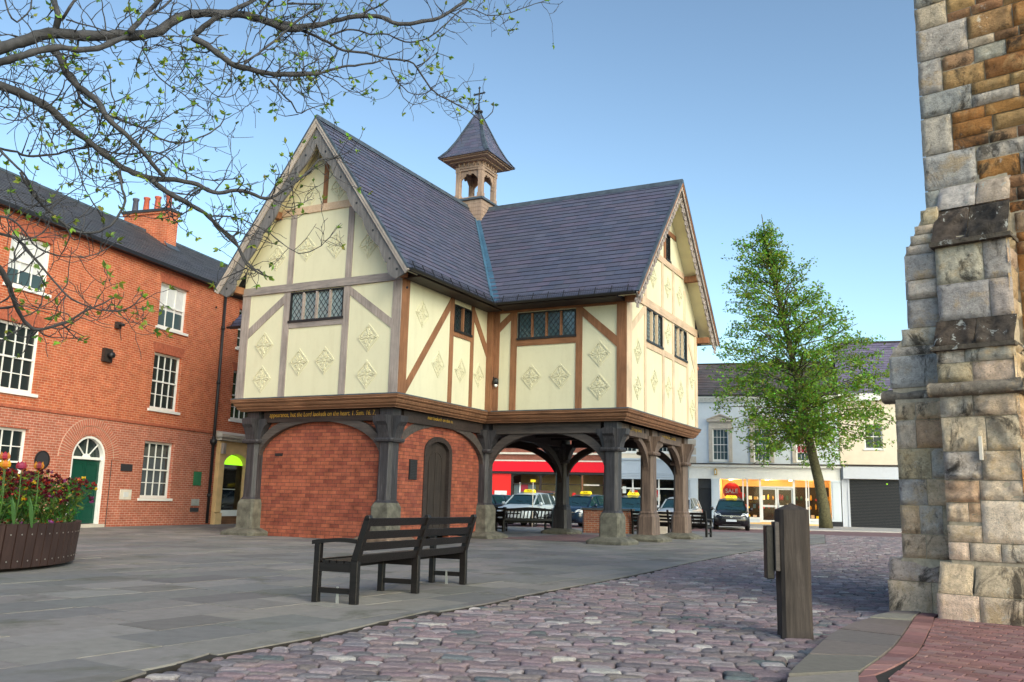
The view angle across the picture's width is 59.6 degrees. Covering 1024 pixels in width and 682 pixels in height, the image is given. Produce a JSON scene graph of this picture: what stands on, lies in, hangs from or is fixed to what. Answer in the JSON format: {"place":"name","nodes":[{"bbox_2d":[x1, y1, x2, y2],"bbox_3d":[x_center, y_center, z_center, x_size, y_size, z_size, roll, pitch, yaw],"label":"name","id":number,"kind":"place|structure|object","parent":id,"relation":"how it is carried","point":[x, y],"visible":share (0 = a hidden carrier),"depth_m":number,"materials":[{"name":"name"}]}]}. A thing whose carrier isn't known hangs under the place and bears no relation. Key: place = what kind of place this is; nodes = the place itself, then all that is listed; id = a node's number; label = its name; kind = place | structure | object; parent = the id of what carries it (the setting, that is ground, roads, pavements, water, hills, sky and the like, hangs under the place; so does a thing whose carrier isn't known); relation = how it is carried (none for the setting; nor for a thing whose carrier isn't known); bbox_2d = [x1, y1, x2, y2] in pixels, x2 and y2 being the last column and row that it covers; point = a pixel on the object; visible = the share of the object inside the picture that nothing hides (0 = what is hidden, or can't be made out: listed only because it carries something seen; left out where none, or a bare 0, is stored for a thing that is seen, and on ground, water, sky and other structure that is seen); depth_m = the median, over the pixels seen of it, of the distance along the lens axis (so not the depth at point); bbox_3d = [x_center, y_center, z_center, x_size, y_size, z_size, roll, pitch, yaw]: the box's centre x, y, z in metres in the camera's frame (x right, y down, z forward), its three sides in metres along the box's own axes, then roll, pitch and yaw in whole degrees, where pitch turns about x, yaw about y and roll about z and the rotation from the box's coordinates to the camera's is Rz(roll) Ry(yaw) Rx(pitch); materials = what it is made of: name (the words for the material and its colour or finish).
{"place":"outdoors","nodes":[
{"label":"outdoors","id":0,"kind":"place"},
{"bbox_2d":[0,0,562,357],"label":"magnolia tree","id":1,"kind":"object","parent":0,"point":[112,37],"visible":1,"depth_m":7.30,"materials":[{"name":"brown plant"}]},
{"bbox_2d":[0,523,825,681],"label":"plaza paving","id":2,"kind":"structure","parent":0,"point":[114,604],"depth_m":10.62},
{"bbox_2d":[0,519,81,571],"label":"round planter","id":3,"kind":"object","parent":2,"relation":"on","point":[27,546],"visible":0.94,"depth_m":12.30,"materials":[{"name":"brown wood"}]},
{"bbox_2d":[0,460,10,521],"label":"tulip","id":4,"kind":"object","parent":3,"relation":"in","point":[5,464],"visible":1,"depth_m":11.73,"materials":[{"name":"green plant"}]},
{"bbox_2d":[0,452,10,516],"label":"tulip","id":5,"kind":"object","parent":3,"relation":"in","point":[5,456],"visible":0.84,"depth_m":12.04,"materials":[{"name":"green plant"}]},
{"bbox_2d":[10,461,26,523],"bbox_3d":[-6.614,2.052,11.965,0.278,0.880,0.257,1,-10,0],"label":"tulip","id":6,"kind":"object","parent":3,"relation":"in","point":[21,465],"visible":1,"depth_m":12.00,"materials":[{"name":"green plant"}]},
{"bbox_2d":[0,515,72,523],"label":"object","id":7,"kind":"object","parent":3,"relation":"in","point":[55,520],"visible":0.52,"depth_m":12.62,"materials":[{"name":"brown soil"}]},
{"bbox_2d":[28,461,44,527],"bbox_3d":[-6.482,2.086,12.163,0.278,0.892,0.257,1,-10,0],"label":"tulip","id":8,"kind":"object","parent":3,"relation":"in","point":[39,465],"visible":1,"depth_m":12.19,"materials":[{"name":"green plant"}]},
{"bbox_2d":[0,467,94,523],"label":"flower","id":9,"kind":"object","parent":3,"relation":"on","point":[52,500],"depth_m":12.96,"materials":[{"name":"plant"}]},
{"bbox_2d":[0,468,97,504],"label":"flower blossoms","id":10,"kind":"object","parent":9,"relation":"attached to","point":[44,480],"visible":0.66,"depth_m":13.02,"materials":[{"name":"red plant"}]},
{"bbox_2d":[0,167,227,527],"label":"brick townhouse","id":11,"kind":"structure","parent":2,"relation":"on","point":[73,408],"depth_m":29.07,"materials":[{"name":"red brick"}]},
{"bbox_2d":[0,427,25,486],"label":"window","id":12,"kind":"structure","parent":11,"relation":"in","point":[11,439],"depth_m":25.19,"materials":[{"name":"white paint"}]},
{"bbox_2d":[0,319,38,397],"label":"window","id":13,"kind":"structure","parent":11,"relation":"in","point":[16,374],"depth_m":25.38,"materials":[{"name":"white paint"}]},
{"bbox_2d":[2,232,51,297],"bbox_3d":[-13.926,-2.203,25.777,0.230,1.610,1.670,-2,-11,18],"label":"window","id":14,"kind":"structure","parent":11,"relation":"in","point":[34,281],"depth_m":25.83,"materials":[{"name":"white paint"}]},
{"bbox_2d":[34,451,49,468],"bbox_3d":[-13.616,3.449,25.930,0.032,0.540,0.540,-2,-11,18],"label":"wall plaque","id":15,"kind":"object","parent":11,"relation":"attached to","point":[42,456],"depth_m":25.97,"materials":[{"name":"black metal"}]},
{"bbox_2d":[69,459,99,522],"bbox_3d":[-13.255,4.622,27.534,0.082,1.940,1.240,-2,-11,18],"label":"door","id":16,"kind":"structure","parent":11,"relation":"in","point":[81,468],"depth_m":27.71,"materials":[{"name":"green wood"}]},
{"bbox_2d":[101,348,115,362],"bbox_3d":[-12.782,0.452,28.414,0.295,0.432,0.360,-2,-11,18],"label":"wall bracket","id":17,"kind":"object","parent":11,"relation":"attached to","point":[108,355],"depth_m":28.33,"materials":[{"name":"brown metal"}]},
{"bbox_2d":[114,321,124,328],"bbox_3d":[-12.655,-0.512,28.908,0.295,0.216,0.180,-2,-11,18],"label":"wall bracket","id":18,"kind":"object","parent":11,"relation":"attached to","point":[118,326],"depth_m":28.87,"materials":[{"name":"brown metal"}]},
{"bbox_2d":[119,489,131,499],"bbox_3d":[-12.557,4.990,29.081,0.039,0.320,0.510,-2,-11,18],"label":"wall box","id":19,"kind":"object","parent":11,"relation":"attached to","point":[125,494],"visible":1,"depth_m":29.05,"materials":[{"name":"white plastic"}]},
{"bbox_2d":[120,464,132,470],"bbox_3d":[-12.564,4.126,29.167,0.026,0.230,0.520,-2,-11,18],"label":"wall plaque","id":20,"kind":"object","parent":11,"relation":"attached to","point":[126,467],"depth_m":29.14,"materials":[{"name":"black metal"}]},
{"bbox_2d":[137,441,172,500],"bbox_3d":[-12.176,4.454,30.592,0.230,1.990,1.700,-2,-11,18],"label":"window","id":21,"kind":"structure","parent":11,"relation":"in","point":[156,459],"depth_m":30.69,"materials":[{"name":"white paint"}]},
{"bbox_2d":[147,352,179,414],"bbox_3d":[-12.094,1.489,31.161,0.230,2.030,1.640,-2,-11,18],"label":"window","id":22,"kind":"structure","parent":11,"relation":"in","point":[165,368],"depth_m":31.26,"materials":[{"name":"white paint"}]},
{"bbox_2d":[155,283,187,336],"bbox_3d":[-12.021,-1.119,31.651,0.230,1.660,1.680,-2,-11,18],"label":"window","id":23,"kind":"structure","parent":11,"relation":"in","point":[166,319],"depth_m":31.78,"materials":[{"name":"white paint"}]},
{"bbox_2d":[190,508,198,511],"bbox_3d":[-11.486,6.099,32.343,0.026,0.150,0.460,-2,-11,18],"label":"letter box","id":24,"kind":"object","parent":11,"relation":"attached to","point":[194,509],"visible":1,"depth_m":32.33,"materials":[{"name":"black metal"}]},
{"bbox_2d":[191,499,198,505],"bbox_3d":[-11.476,5.840,32.399,0.026,0.240,0.440,-2,-11,18],"label":"wall box","id":25,"kind":"object","parent":11,"relation":"attached to","point":[194,502],"visible":1,"depth_m":32.37,"materials":[{"name":"metal"}]},
{"bbox_2d":[193,471,201,485],"bbox_3d":[-11.452,5.006,32.560,0.026,0.500,0.420,-2,-11,18],"label":"wall plaque","id":26,"kind":"object","parent":11,"relation":"attached to","point":[197,479],"depth_m":32.55,"materials":[{"name":"green metal"}]},
{"bbox_2d":[205,296,226,522],"bbox_3d":[-11.105,2.415,33.641,0.240,8.700,0.240,-7,-13,40],"label":"drainpipe","id":27,"kind":"object","parent":11,"relation":"attached to","point":[213,441],"visible":0.94,"depth_m":33.55,"materials":[{"name":"black metal"}]},
{"bbox_2d":[205,297,247,523],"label":"corner shop","id":28,"kind":"structure","parent":2,"relation":"on","point":[229,466],"depth_m":34.58,"materials":[{"name":"brick"}]},
{"bbox_2d":[228,371,247,422],"bbox_3d":[-10.691,2.251,35.461,0.230,2.010,1.700,-2,-11,18],"label":"window","id":29,"kind":"structure","parent":28,"relation":"in","point":[235,415],"depth_m":35.16,"materials":[{"name":"white paint"}]},
{"bbox_2d":[235,310,241,349],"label":"window","id":30,"kind":"structure","parent":28,"relation":"in","point":[240,312],"depth_m":35.52,"materials":[{"name":"white paint"}]},
{"bbox_2d":[311,514,476,604],"bbox_3d":[-1.303,2.530,10.687,0.679,0.912,2.898,-2,-11,20],"label":"wooden bench","id":31,"kind":"object","parent":2,"relation":"on","point":[354,562],"visible":1,"depth_m":10.30,"materials":[{"name":"brown wood"}]},
{"bbox_2d":[214,86,719,545],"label":"market hall","id":32,"kind":"structure","parent":2,"relation":"on","point":[418,346],"depth_m":25.78,"materials":[{"name":"paint"}]},
{"bbox_2d":[287,287,343,322],"bbox_3d":[-5.416,-0.986,24.809,1.930,0.880,0.110,-4,-12,27],"label":"window","id":33,"kind":"structure","parent":32,"relation":"in","point":[321,304],"depth_m":24.82,"materials":[{"name":"black glass"}]},
{"bbox_2d":[421,437,451,528],"bbox_3d":[-2.172,4.090,25.214,0.190,2.760,1.460,-4,-12,27],"label":"door","id":34,"kind":"structure","parent":32,"relation":"in","point":[437,468],"depth_m":25.36,"materials":[{"name":"brown wood"}]},
{"bbox_2d":[454,304,472,336],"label":"window","id":35,"kind":"structure","parent":32,"relation":"in","point":[463,316],"depth_m":26.30,"materials":[{"name":"black glass"}]},
{"bbox_2d":[516,308,575,339],"bbox_3d":[1.038,-0.487,26.828,1.970,0.840,0.110,-4,-12,27],"label":"window","id":36,"kind":"structure","parent":32,"relation":"in","point":[553,323],"depth_m":26.83,"materials":[{"name":"black glass"}]},
{"bbox_2d":[646,308,663,349],"bbox_3d":[4.423,-0.377,27.856,0.110,1.060,1.610,-4,-12,27],"label":"window","id":37,"kind":"structure","parent":32,"relation":"in","point":[654,320],"depth_m":27.99,"materials":[{"name":"beige glass"}]},
{"bbox_2d":[666,234,671,263],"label":"window","id":38,"kind":"structure","parent":32,"relation":"in","point":[668,251],"depth_m":29.76,"materials":[{"name":"black glass"}]},
{"bbox_2d":[674,325,687,362],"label":"window","id":39,"kind":"structure","parent":32,"relation":"in","point":[680,336],"depth_m":30.37,"materials":[{"name":"glass"}]},
{"bbox_2d":[495,507,551,531],"bbox_3d":[0.518,6.808,34.144,2.386,0.920,0.679,8,-12,-34],"label":"wooden bench","id":40,"kind":"object","parent":2,"relation":"on","point":[545,520],"visible":0.77,"depth_m":33.93,"materials":[{"name":"brown wood"}]},
{"bbox_2d":[507,534,627,541],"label":"brick floor","id":41,"kind":"structure","parent":2,"relation":"on","point":[580,538],"depth_m":28.39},
{"bbox_2d":[580,508,634,533],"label":"brick wall","id":42,"kind":"structure","parent":2,"relation":"on","point":[590,520],"depth_m":34.72,"materials":[{"name":"brown brick"}]},
{"bbox_2d":[657,511,667,533],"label":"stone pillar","id":43,"kind":"structure","parent":2,"relation":"on","point":[663,530],"depth_m":35.55,"materials":[{"name":"beige stone"}]},
{"bbox_2d":[630,509,711,536],"bbox_3d":[6.028,6.902,34.003,3.052,0.962,0.679,-5,-12,32],"label":"wooden bench","id":44,"kind":"object","parent":2,"relation":"on","point":[706,526],"visible":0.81,"depth_m":33.73,"materials":[{"name":"brown wood"}]},
{"bbox_2d":[0,0,927,363],"label":"sky","id":45,"kind":"structure","parent":0,"point":[804,116],"materials":[{"name":"blue"}]},
{"bbox_2d":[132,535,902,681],"bbox_3d":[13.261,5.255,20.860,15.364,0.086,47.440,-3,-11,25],"label":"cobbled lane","id":46,"kind":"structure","parent":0,"point":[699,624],"depth_m":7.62,"materials":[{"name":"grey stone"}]},
{"bbox_2d":[763,503,813,639],"bbox_3d":[2.464,2.054,8.018,0.380,1.190,0.270,1,-10,4],"label":"bollard","id":47,"kind":"object","parent":46,"relation":"on","point":[786,543],"visible":0.99,"depth_m":7.92,"materials":[{"name":"brown wood"}]},
{"bbox_2d":[787,610,920,681],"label":"kerb","id":48,"kind":"structure","parent":46,"relation":"on","point":[851,652],"depth_m":6.73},
{"bbox_2d":[498,523,901,536],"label":"road","id":49,"kind":"structure","parent":0,"point":[839,533],"depth_m":45.26,"materials":[{"name":"grey asphalt"}]},
{"bbox_2d":[492,494,513,523],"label":"parked car","id":50,"kind":"object","parent":49,"relation":"on","point":[497,500],"visible":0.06,"depth_m":46.71,"materials":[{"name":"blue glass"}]},
{"bbox_2d":[497,489,554,526],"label":"parked car","id":51,"kind":"object","parent":49,"relation":"on","point":[544,499],"visible":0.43,"depth_m":44.21,"materials":[{"name":"white metal"}]},
{"bbox_2d":[531,479,535,526],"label":"sign post","id":52,"kind":"object","parent":49,"relation":"on","point":[532,498],"visible":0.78,"depth_m":42.35,"materials":[{"name":"yellow metal"}]},
{"bbox_2d":[569,491,603,525],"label":"parked car","id":53,"kind":"object","parent":49,"relation":"on","point":[585,499],"visible":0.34,"depth_m":45.07,"materials":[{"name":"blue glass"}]},
{"bbox_2d":[622,492,639,520],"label":"parked car","id":54,"kind":"object","parent":49,"relation":"on","point":[630,500],"visible":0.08,"depth_m":45.34,"materials":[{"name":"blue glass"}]},
{"bbox_2d":[657,497,702,529],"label":"parked car","id":55,"kind":"object","parent":49,"relation":"on","point":[693,504],"visible":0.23,"depth_m":46.63,"materials":[{"name":"white metal"}]},
{"bbox_2d":[710,495,752,530],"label":"parked car","id":56,"kind":"object","parent":49,"relation":"on","point":[730,510],"visible":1,"depth_m":46.04,"materials":[{"name":"black metal"}]},
{"bbox_2d":[527,522,901,532],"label":"pavement","id":57,"kind":"structure","parent":0,"point":[847,529],"depth_m":51.66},
{"bbox_2d":[492,440,603,496],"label":"red fronted shop","id":58,"kind":"structure","parent":57,"relation":"on","point":[516,470],"depth_m":68.19,"materials":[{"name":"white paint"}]},
{"bbox_2d":[622,366,698,510],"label":"pale shop building","id":59,"kind":"structure","parent":57,"relation":"on","point":[631,470],"depth_m":65.64,"materials":[{"name":"white paint"}]},
{"bbox_2d":[622,448,636,452],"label":"window","id":60,"kind":"structure","parent":59,"relation":"in","point":[628,450],"depth_m":66.05,"materials":[{"name":"white paint"}]},
{"bbox_2d":[659,448,668,453],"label":"window","id":61,"kind":"structure","parent":59,"relation":"in","point":[664,450],"depth_m":65.37,"materials":[{"name":"white paint"}]},
{"bbox_2d":[701,214,896,527],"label":"street tree","id":62,"kind":"object","parent":57,"relation":"on","point":[803,397],"visible":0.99,"depth_m":54.94,"materials":[{"name":"green plant"}]},
{"bbox_2d":[688,361,841,526],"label":"white shop building","id":63,"kind":"structure","parent":0,"point":[777,482],"depth_m":64.10,"materials":[{"name":"paint"}]},
{"bbox_2d":[698,488,711,521],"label":"side door","id":64,"kind":"structure","parent":63,"relation":"in","point":[704,494],"depth_m":64.19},
{"bbox_2d":[706,414,733,461],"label":"window","id":65,"kind":"structure","parent":63,"relation":"in","point":[720,450],"depth_m":64.28,"materials":[{"name":"white paint"}]},
{"bbox_2d":[723,482,739,497],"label":"sale sign","id":66,"kind":"object","parent":63,"relation":"hanging from","point":[731,488],"visible":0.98,"depth_m":63.70,"materials":[{"name":"red paint"}]},
{"bbox_2d":[748,414,773,462],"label":"window","id":67,"kind":"structure","parent":63,"relation":"in","point":[753,453],"depth_m":63.44,"materials":[{"name":"white paint"}]},
{"bbox_2d":[761,488,776,521],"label":"shop door","id":68,"kind":"structure","parent":63,"relation":"in","point":[775,489],"depth_m":62.70,"materials":[{"name":"white paint"}]},
{"bbox_2d":[777,488,792,507],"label":"shop door","id":69,"kind":"structure","parent":63,"relation":"in","point":[778,504],"depth_m":62.50,"materials":[{"name":"white paint"}]},
{"bbox_2d":[790,420,816,462],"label":"window","id":70,"kind":"structure","parent":63,"relation":"in","point":[795,455],"depth_m":62.58,"materials":[{"name":"white paint"}]},
{"bbox_2d":[833,341,900,527],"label":"cream shuttered building","id":71,"kind":"structure","parent":0,"point":[869,480],"depth_m":61.08,"materials":[{"name":"cream render"},{"name":"slate"},{"name":"white paint"}]},
{"bbox_2d":[863,424,884,449],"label":"window","id":72,"kind":"structure","parent":71,"relation":"in","point":[867,447],"depth_m":61.40,"materials":[{"name":"white paint"}]},
{"bbox_2d":[859,612,1023,681],"bbox_3d":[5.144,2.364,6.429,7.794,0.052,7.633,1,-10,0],"label":"brick pavement","id":73,"kind":"structure","parent":0,"point":[954,645],"depth_m":6.70,"materials":[{"name":"red brick"}]},
{"bbox_2d":[881,0,1023,625],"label":"church tower","id":74,"kind":"structure","parent":0,"point":[955,395],"depth_m":9.61,"materials":[{"name":"beige stone"}]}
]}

